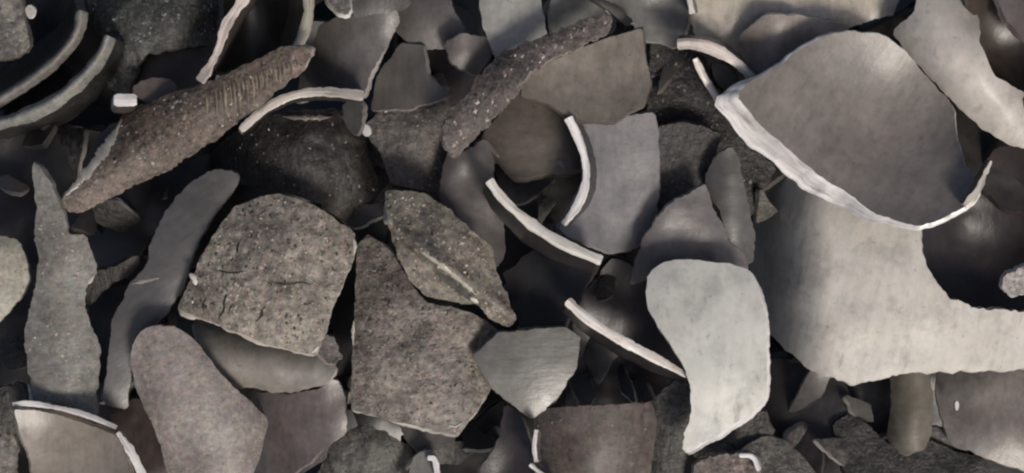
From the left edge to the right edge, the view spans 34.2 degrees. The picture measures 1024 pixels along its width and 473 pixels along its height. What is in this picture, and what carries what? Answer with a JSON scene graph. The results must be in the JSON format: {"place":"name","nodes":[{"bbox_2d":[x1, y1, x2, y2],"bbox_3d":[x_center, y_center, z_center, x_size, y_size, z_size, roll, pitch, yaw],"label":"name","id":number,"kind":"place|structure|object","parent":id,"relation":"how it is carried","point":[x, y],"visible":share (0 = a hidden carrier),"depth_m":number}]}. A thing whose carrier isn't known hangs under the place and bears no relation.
{"place":"outdoors","nodes":[
{"label":"outdoors","id":0,"kind":"place"},
{"bbox_2d":[67,0,854,472],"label":"ground","id":1,"kind":"structure","parent":0,"point":[89,116],"depth_m":0.64},
{"bbox_2d":[15,414,98,472],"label":"shell fragment","id":2,"kind":"object","parent":1,"relation":"on","point":[23,464],"visible":0.02,"depth_m":0.60},
{"bbox_2d":[0,432,19,472],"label":"shell fragment","id":3,"kind":"object","parent":2,"relation":"on","point":[9,448],"visible":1,"depth_m":0.54},
{"bbox_2d":[0,381,29,435],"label":"shell fragment","id":4,"kind":"object","parent":2,"relation":"on","point":[16,391],"visible":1,"depth_m":0.53},
{"bbox_2d":[0,123,101,387],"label":"shell fragment","id":5,"kind":"object","parent":2,"relation":"on","point":[17,213],"visible":0.31,"depth_m":0.57},
{"bbox_2d":[0,335,27,370],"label":"shell splinter","id":6,"kind":"object","parent":5,"relation":"on","point":[13,354],"visible":0.62,"depth_m":0.55},
{"bbox_2d":[0,236,31,321],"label":"shell fragment","id":7,"kind":"object","parent":5,"relation":"on","point":[15,277],"visible":1,"depth_m":0.53},
{"bbox_2d":[57,128,88,180],"bbox_3d":[-0.147,-0.027,0.556,0.012,0.009,0.018,0,90,0],"label":"shell splinter","id":8,"kind":"object","parent":5,"relation":"on","point":[74,141],"visible":0.95,"depth_m":0.55},
{"bbox_2d":[90,83,147,107],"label":"shell fragment","id":9,"kind":"object","parent":1,"relation":"on","point":[106,97],"visible":0.05,"depth_m":0.60},
{"bbox_2d":[215,73,264,107],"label":"shell fragment","id":10,"kind":"object","parent":9,"relation":"on","point":[218,76],"visible":0.01,"depth_m":0.59},
{"bbox_2d":[88,0,219,93],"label":"shell fragment","id":11,"kind":"object","parent":10,"relation":"on","point":[142,29],"visible":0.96,"depth_m":0.54},
{"bbox_2d":[196,0,313,83],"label":"cup shaped fragment","id":12,"kind":"object","parent":11,"relation":"on","point":[248,31],"visible":0.92,"depth_m":0.54},
{"bbox_2d":[61,44,314,212],"bbox_3d":[-0.103,-0.037,0.522,0.094,0.023,0.024,-26,90,0],"label":"shell fragment","id":13,"kind":"object","parent":12,"relation":"on","point":[160,135],"visible":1,"depth_m":0.52},
{"bbox_2d":[143,156,195,258],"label":"shell fragment","id":14,"kind":"object","parent":1,"relation":"on","point":[146,253],"visible":0.02,"depth_m":0.59},
{"bbox_2d":[66,154,214,269],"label":"shell fragment","id":15,"kind":"object","parent":14,"relation":"on","point":[147,204],"visible":0.63,"depth_m":0.56},
{"bbox_2d":[24,162,100,414],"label":"shell fragment","id":16,"kind":"object","parent":15,"relation":"on","point":[62,348],"visible":1,"depth_m":0.52},
{"bbox_2d":[13,400,145,472],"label":"shell fragment","id":17,"kind":"object","parent":16,"relation":"on","point":[56,439],"visible":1,"depth_m":0.52},
{"bbox_2d":[92,197,139,232],"bbox_3d":[-0.131,-0.007,0.556,0.020,0.019,0.011,25,90,0],"label":"shell splinter","id":18,"kind":"object","parent":15,"relation":"on","point":[117,214],"visible":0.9,"depth_m":0.55},
{"bbox_2d":[211,108,378,230],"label":"shell fragment","id":19,"kind":"object","parent":15,"relation":"on","point":[322,157],"visible":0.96,"depth_m":0.55},
{"bbox_2d":[296,11,399,104],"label":"shell fragment","id":20,"kind":"object","parent":19,"relation":"on","point":[350,52],"visible":0.91,"depth_m":0.53},
{"bbox_2d":[239,87,363,134],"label":"shell fragment","id":21,"kind":"object","parent":20,"relation":"on","point":[253,119],"visible":1,"depth_m":0.52},
{"bbox_2d":[352,0,411,17],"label":"shell fragment","id":22,"kind":"object","parent":20,"relation":"on","point":[362,8],"visible":1,"depth_m":0.53},
{"bbox_2d":[217,184,321,219],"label":"shell fragment","id":23,"kind":"object","parent":1,"relation":"on","point":[241,194],"visible":0.06,"depth_m":0.60},
{"bbox_2d":[398,34,494,75],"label":"shell fragment","id":24,"kind":"object","parent":1,"relation":"on","point":[401,40],"visible":0.02,"depth_m":0.61},
{"bbox_2d":[264,18,398,116],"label":"shell fragment","id":25,"kind":"object","parent":24,"relation":"on","point":[292,84],"visible":0.09,"depth_m":0.59},
{"bbox_2d":[470,134,497,182],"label":"shell fragment","id":26,"kind":"object","parent":1,"relation":"on","point":[478,137],"visible":0.02,"depth_m":0.60},
{"bbox_2d":[366,115,468,203],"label":"shell fragment","id":27,"kind":"object","parent":26,"relation":"on","point":[433,195],"visible":0.06,"depth_m":0.59},
{"bbox_2d":[321,166,393,410],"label":"shell fragment","id":28,"kind":"object","parent":27,"relation":"on","point":[342,317],"visible":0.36,"depth_m":0.57},
{"bbox_2d":[254,377,347,472],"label":"shell fragment","id":29,"kind":"object","parent":28,"relation":"on","point":[306,427],"visible":1,"depth_m":0.54},
{"bbox_2d":[130,324,267,472],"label":"shell fragment","id":30,"kind":"object","parent":29,"relation":"on","point":[204,414],"visible":1,"depth_m":0.52},
{"bbox_2d":[192,320,337,392],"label":"shell fragment","id":31,"kind":"object","parent":29,"relation":"on","point":[239,361],"visible":1,"depth_m":0.53},
{"bbox_2d":[351,235,497,436],"bbox_3d":[-0.028,0.032,0.537,0.047,0.013,0.066,0,90,0],"label":"shell fragment","id":32,"kind":"object","parent":28,"relation":"on","point":[414,365],"visible":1,"depth_m":0.53},
{"bbox_2d":[383,190,515,326],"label":"shell fragment","id":33,"kind":"object","parent":32,"relation":"on","point":[444,252],"visible":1,"depth_m":0.52},
{"bbox_2d":[364,136,384,167],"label":"shell splinter","id":34,"kind":"object","parent":27,"relation":"on","point":[373,150],"visible":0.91,"depth_m":0.56},
{"bbox_2d":[366,73,454,191],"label":"shell fragment","id":35,"kind":"object","parent":34,"relation":"on","point":[410,148],"visible":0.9,"depth_m":0.55},
{"bbox_2d":[427,49,479,107],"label":"shell fragment","id":36,"kind":"object","parent":35,"relation":"on","point":[461,84],"visible":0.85,"depth_m":0.55},
{"bbox_2d":[371,42,451,111],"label":"shell fragment","id":37,"kind":"object","parent":36,"relation":"on","point":[406,80],"visible":1,"depth_m":0.54},
{"bbox_2d":[505,178,555,205],"bbox_3d":[0.002,-0.015,0.561,0.026,0.012,0.010,0,90,0],"label":"shell splinter","id":38,"kind":"object","parent":26,"relation":"on","point":[524,193],"visible":0.62,"depth_m":0.56},
{"bbox_2d":[494,165,589,250],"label":"shell fragment","id":39,"kind":"object","parent":26,"relation":"on","point":[562,192],"visible":0.33,"depth_m":0.57},
{"bbox_2d":[481,91,580,182],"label":"shell fragment","id":40,"kind":"object","parent":39,"relation":"on","point":[529,140],"visible":0.92,"depth_m":0.55},
{"bbox_2d":[469,389,502,421],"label":"shell fragment","id":41,"kind":"object","parent":1,"relation":"on","point":[493,397],"visible":0.02,"depth_m":0.59},
{"bbox_2d":[408,399,534,472],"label":"shell fragment","id":42,"kind":"object","parent":41,"relation":"on","point":[488,419],"visible":0.3,"depth_m":0.57},
{"bbox_2d":[455,424,495,452],"bbox_3d":[-0.014,0.068,0.560,0.024,0.016,0.009,0,90,0],"label":"shell splinter","id":43,"kind":"object","parent":42,"relation":"on","point":[475,439],"visible":0.72,"depth_m":0.56},
{"bbox_2d":[478,404,537,472],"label":"shell fragment","id":44,"kind":"object","parent":42,"relation":"on","point":[510,451],"visible":1,"depth_m":0.54},
{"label":"shell splinter","id":45,"kind":"object","parent":42,"relation":"on","visible":0},
{"bbox_2d":[400,435,416,469],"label":"shell splinter","id":46,"kind":"object","parent":45,"relation":"on","point":[413,453],"visible":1,"depth_m":0.55},
{"bbox_2d":[318,425,411,472],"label":"shell fragment","id":47,"kind":"object","parent":46,"relation":"on","point":[364,449],"visible":1,"depth_m":0.55},
{"bbox_2d":[399,425,454,452],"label":"shell fragment","id":48,"kind":"object","parent":45,"relation":"on","point":[417,440],"visible":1,"depth_m":0.55},
{"bbox_2d":[550,391,562,407],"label":"shell fragment","id":49,"kind":"object","parent":1,"relation":"on","point":[557,403],"visible":0.02,"depth_m":0.59},
{"bbox_2d":[561,256,689,405],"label":"shell fragment","id":50,"kind":"object","parent":49,"relation":"on","point":[624,311],"visible":0.56,"depth_m":0.56},
{"bbox_2d":[532,401,656,472],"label":"shell fragment","id":51,"kind":"object","parent":50,"relation":"on","point":[610,438],"visible":1,"depth_m":0.53},
{"bbox_2d":[583,338,617,383],"bbox_3d":[0.029,0.039,0.560,0.012,0.007,0.018,-30,90,0],"label":"shell splinter","id":52,"kind":"object","parent":50,"relation":"on","point":[598,358],"visible":0.68,"depth_m":0.56},
{"bbox_2d":[562,298,686,383],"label":"shell fragment","id":53,"kind":"object","parent":50,"relation":"on","point":[595,329],"visible":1,"depth_m":0.52},
{"bbox_2d":[651,380,690,472],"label":"shell fragment","id":54,"kind":"object","parent":50,"relation":"on","point":[672,406],"visible":1,"depth_m":0.54},
{"bbox_2d":[770,351,788,358],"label":"shell fragment","id":55,"kind":"object","parent":49,"relation":"on","point":[782,354],"visible":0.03,"depth_m":0.59},
{"bbox_2d":[786,353,798,360],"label":"shell fragment","id":56,"kind":"object","parent":55,"relation":"on","point":[791,357],"visible":0.06,"depth_m":0.59},
{"bbox_2d":[823,378,891,472],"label":"shell fragment","id":57,"kind":"object","parent":56,"relation":"on","point":[875,395],"visible":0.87,"depth_m":0.57},
{"bbox_2d":[886,372,932,455],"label":"shell fragment","id":58,"kind":"object","parent":57,"relation":"on","point":[909,431],"visible":0.99,"depth_m":0.55},
{"bbox_2d":[762,357,851,472],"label":"shell fragment","id":59,"kind":"object","parent":55,"relation":"on","point":[824,411],"visible":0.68,"depth_m":0.56},
{"bbox_2d":[693,409,774,457],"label":"shell fragment","id":60,"kind":"object","parent":59,"relation":"on","point":[755,426],"visible":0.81,"depth_m":0.54},
{"bbox_2d":[739,435,815,472],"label":"shell fragment","id":61,"kind":"object","parent":59,"relation":"on","point":[778,454],"visible":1,"depth_m":0.54},
{"bbox_2d":[691,449,761,472],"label":"shell fragment","id":62,"kind":"object","parent":61,"relation":"on","point":[744,461],"visible":1,"depth_m":0.53},
{"bbox_2d":[789,370,829,412],"bbox_3d":[0.100,0.051,0.557,0.008,0.017,0.023,21,90,0],"label":"shell splinter","id":63,"kind":"object","parent":59,"relation":"on","point":[812,386],"visible":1,"depth_m":0.55},
{"bbox_2d":[623,244,640,263],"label":"shell fragment","id":64,"kind":"object","parent":1,"relation":"on","point":[631,255],"visible":0.02,"depth_m":0.60},
{"bbox_2d":[526,247,623,328],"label":"shell fragment","id":65,"kind":"object","parent":64,"relation":"on","point":[605,256],"depth_m":0.60},
{"bbox_2d":[399,224,533,330],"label":"shell fragment","id":66,"kind":"object","parent":65,"relation":"on","point":[517,249],"visible":0.09,"depth_m":0.58},
{"bbox_2d":[438,138,505,266],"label":"shell fragment","id":67,"kind":"object","parent":66,"relation":"on","point":[467,174],"visible":0.93,"depth_m":0.54},
{"bbox_2d":[503,250,594,327],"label":"shell fragment","id":68,"kind":"object","parent":66,"relation":"on","point":[541,289],"visible":0.8,"depth_m":0.55},
{"bbox_2d":[472,326,580,418],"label":"shell fragment","id":69,"kind":"object","parent":68,"relation":"on","point":[529,372],"visible":1,"depth_m":0.53},
{"bbox_2d":[482,178,602,273],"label":"shell fragment","id":70,"kind":"object","parent":68,"relation":"on","point":[531,232],"visible":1,"depth_m":0.52},
{"bbox_2d":[707,156,764,222],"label":"shell fragment","id":71,"kind":"object","parent":1,"relation":"on","point":[717,210],"visible":0.01,"depth_m":0.59},
{"bbox_2d":[763,157,785,191],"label":"shell splinter","id":72,"kind":"object","parent":71,"relation":"on","point":[778,175],"visible":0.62,"depth_m":0.56},
{"bbox_2d":[644,43,775,215],"bbox_3d":[0.065,-0.036,0.554,0.047,0.008,0.060,0,90,0],"label":"shell fragment","id":73,"kind":"object","parent":72,"relation":"on","point":[685,94],"visible":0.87,"depth_m":0.55},
{"bbox_2d":[605,0,693,48],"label":"shell fragment","id":74,"kind":"object","parent":73,"relation":"on","point":[667,23],"visible":0.94,"depth_m":0.54},
{"bbox_2d":[653,120,721,220],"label":"shell fragment","id":75,"kind":"object","parent":73,"relation":"on","point":[688,151],"visible":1,"depth_m":0.54},
{"bbox_2d":[555,111,660,253],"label":"shell fragment","id":76,"kind":"object","parent":75,"relation":"on","point":[611,208],"visible":1,"depth_m":0.54},
{"bbox_2d":[520,27,651,124],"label":"shell fragment","id":77,"kind":"object","parent":76,"relation":"on","point":[606,80],"visible":1,"depth_m":0.53},
{"bbox_2d":[441,14,611,157],"bbox_3d":[0.002,-0.051,0.522,0.067,0.008,0.017,-39,90,0],"label":"shell fragment","id":78,"kind":"object","parent":77,"relation":"on","point":[503,78],"visible":1,"depth_m":0.52},
{"bbox_2d":[630,183,748,284],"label":"shell fragment","id":79,"kind":"object","parent":75,"relation":"on","point":[689,224],"visible":1,"depth_m":0.53},
{"bbox_2d":[646,259,770,454],"bbox_3d":[0.065,0.035,0.522,0.037,0.006,0.061,-14,90,0],"label":"shell fragment","id":80,"kind":"object","parent":79,"relation":"on","point":[711,319],"visible":1,"depth_m":0.52},
{"bbox_2d":[705,146,754,263],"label":"shell fragment","id":81,"kind":"object","parent":73,"relation":"on","point":[724,181],"visible":1,"depth_m":0.54},
{"bbox_2d":[749,176,1023,385],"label":"shell fragment","id":82,"kind":"object","parent":71,"relation":"on","point":[851,299],"visible":0.95,"depth_m":0.54},
{"bbox_2d":[715,30,991,229],"bbox_3d":[0.110,-0.033,0.523,0.059,0.024,0.080,-43,90,0],"label":"bowl shaped fragment","id":83,"kind":"object","parent":82,"relation":"on","point":[860,125],"visible":1,"depth_m":0.53},
{"bbox_2d":[734,28,850,80],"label":"shell fragment","id":84,"kind":"object","parent":1,"relation":"on","point":[741,76],"depth_m":0.59},
{"bbox_2d":[691,0,899,62],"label":"shell fragment","id":85,"kind":"object","parent":84,"relation":"on","point":[728,22],"visible":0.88,"depth_m":0.54},
{"bbox_2d":[738,12,848,73],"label":"shell fragment","id":86,"kind":"object","parent":85,"relation":"on","point":[766,41],"visible":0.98,"depth_m":0.53},
{"bbox_2d":[677,35,758,78],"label":"shell fragment","id":87,"kind":"object","parent":86,"relation":"on","point":[718,48],"visible":1,"depth_m":0.52},
{"bbox_2d":[929,373,999,472],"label":"shell fragment","id":88,"kind":"object","parent":1,"relation":"on","point":[936,419],"visible":0.02,"depth_m":0.59},
{"bbox_2d":[934,369,1023,471],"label":"shell fragment","id":89,"kind":"object","parent":88,"relation":"on","point":[985,420],"visible":0.98,"depth_m":0.55},
{"bbox_2d":[973,454,1023,472],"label":"shell fragment","id":90,"kind":"object","parent":1,"relation":"on","point":[995,465],"visible":0.06,"depth_m":0.59},
{"bbox_2d":[831,414,990,472],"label":"shell fragment","id":91,"kind":"object","parent":90,"relation":"on","point":[870,450],"visible":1,"depth_m":0.56},
{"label":"shell fragment","id":92,"kind":"object","parent":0,"visible":0},
{"bbox_2d":[922,139,1023,310],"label":"shell fragment","id":93,"kind":"object","parent":92,"relation":"on","point":[974,252],"visible":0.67,"depth_m":0.56},
{"bbox_2d":[893,0,1023,147],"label":"shell fragment","id":94,"kind":"object","parent":93,"relation":"on","point":[940,43],"visible":1,"depth_m":0.53},
{"bbox_2d":[964,0,1023,105],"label":"shell fragment","id":95,"kind":"object","parent":94,"relation":"on","point":[1002,46],"visible":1,"depth_m":0.54},
{"bbox_2d":[993,0,1023,42],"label":"shell fragment","id":96,"kind":"object","parent":95,"relation":"on","point":[1011,14],"visible":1,"depth_m":0.53},
{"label":"shell fragment","id":97,"kind":"object","parent":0,"visible":0},
{"bbox_2d":[950,102,1023,217],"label":"shell fragment","id":98,"kind":"object","parent":97,"relation":"on","point":[1002,192],"visible":0.56,"depth_m":0.55},
{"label":"shell fragment","id":99,"kind":"object","parent":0,"visible":0},
{"bbox_2d":[0,0,91,110],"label":"shell fragment","id":100,"kind":"object","parent":99,"relation":"on","point":[50,15],"visible":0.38,"depth_m":0.57},
{"bbox_2d":[0,0,87,107],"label":"shell fragment","id":101,"kind":"object","parent":100,"relation":"on","point":[48,54],"visible":0.99,"depth_m":0.54},
{"bbox_2d":[0,0,32,60],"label":"shell fragment","id":102,"kind":"object","parent":101,"relation":"on","point":[16,39],"visible":1,"depth_m":0.54},
{"bbox_2d":[3,24,102,115],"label":"shell fragment","id":103,"kind":"object","parent":100,"relation":"on","point":[82,54],"visible":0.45,"depth_m":0.56},
{"bbox_2d":[18,65,71,129],"bbox_3d":[-0.153,-0.048,0.555,0.021,0.008,0.018,-39,90,0],"label":"shell splinter","id":104,"kind":"object","parent":103,"relation":"on","point":[54,82],"visible":0.6,"depth_m":0.55},
{"bbox_2d":[0,35,125,138],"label":"shell fragment","id":105,"kind":"object","parent":103,"relation":"on","point":[78,93],"visible":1,"depth_m":0.53},
{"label":"shell splinter","id":106,"kind":"object","parent":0,"visible":0},
{"bbox_2d":[134,44,214,89],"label":"shell fragment","id":107,"kind":"object","parent":106,"relation":"on","point":[181,68],"visible":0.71,"depth_m":0.55},
{"bbox_2d":[132,77,177,103],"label":"shell fragment","id":108,"kind":"object","parent":107,"relation":"on","point":[149,90],"visible":1,"depth_m":0.53},
{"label":"shell fragment","id":109,"kind":"object","parent":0,"visible":0},
{"bbox_2d":[541,0,547,15],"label":"shell fragment","id":110,"kind":"object","parent":109,"relation":"on","point":[544,5],"visible":0.12,"depth_m":0.58},
{"bbox_2d":[452,0,493,58],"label":"shell fragment","id":111,"kind":"object","parent":110,"relation":"on","point":[472,5],"visible":0.18,"depth_m":0.57},
{"bbox_2d":[452,3,483,34],"bbox_3d":[-0.017,-0.070,0.554,0.024,0.010,0.012,25,90,0],"label":"shell splinter","id":112,"kind":"object","parent":111,"relation":"on","point":[469,20],"visible":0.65,"depth_m":0.56},
{"bbox_2d":[396,0,478,49],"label":"shell fragment","id":113,"kind":"object","parent":112,"relation":"on","point":[432,24],"visible":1,"depth_m":0.54},
{"bbox_2d":[444,32,490,75],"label":"shell fragment","id":114,"kind":"object","parent":113,"relation":"on","point":[468,53],"visible":1,"depth_m":0.53},
{"bbox_2d":[479,0,546,57],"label":"shell fragment","id":115,"kind":"object","parent":113,"relation":"on","point":[509,24],"visible":1,"depth_m":0.53},
{"bbox_2d":[547,0,615,38],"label":"shell fragment","id":116,"kind":"object","parent":110,"relation":"on","point":[563,13],"visible":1,"depth_m":0.54},
{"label":"shell fragment","id":117,"kind":"object","parent":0,"visible":0},
{"bbox_2d":[85,245,148,319],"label":"shell fragment","id":118,"kind":"object","parent":117,"relation":"on","point":[136,272],"visible":0.02,"depth_m":0.59},
{"bbox_2d":[89,282,168,431],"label":"shell fragment","id":119,"kind":"object","parent":118,"relation":"on","point":[103,308],"visible":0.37,"depth_m":0.56},
{"bbox_2d":[85,252,141,304],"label":"shell fragment","id":120,"kind":"object","parent":119,"relation":"on","point":[105,278],"visible":1,"depth_m":0.54},
{"bbox_2d":[129,387,139,398],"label":"shell splinter","id":121,"kind":"object","parent":119,"relation":"on","point":[134,393],"visible":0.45,"depth_m":0.56},
{"bbox_2d":[101,168,239,408],"bbox_3d":[-0.113,0.015,0.533,0.017,0.005,0.085,26,90,0],"label":"shell fragment","id":122,"kind":"object","parent":121,"relation":"on","point":[155,288],"visible":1,"depth_m":0.53},
{"bbox_2d":[178,194,356,355],"bbox_3d":[-0.076,0.010,0.524,0.047,0.013,0.048,21,90,0],"label":"shell fragment","id":123,"kind":"object","parent":122,"relation":"on","point":[272,270],"visible":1,"depth_m":0.52},
{"bbox_2d":[109,397,167,472],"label":"shell fragment","id":124,"kind":"object","parent":119,"relation":"on","point":[133,423],"visible":0.62,"depth_m":0.55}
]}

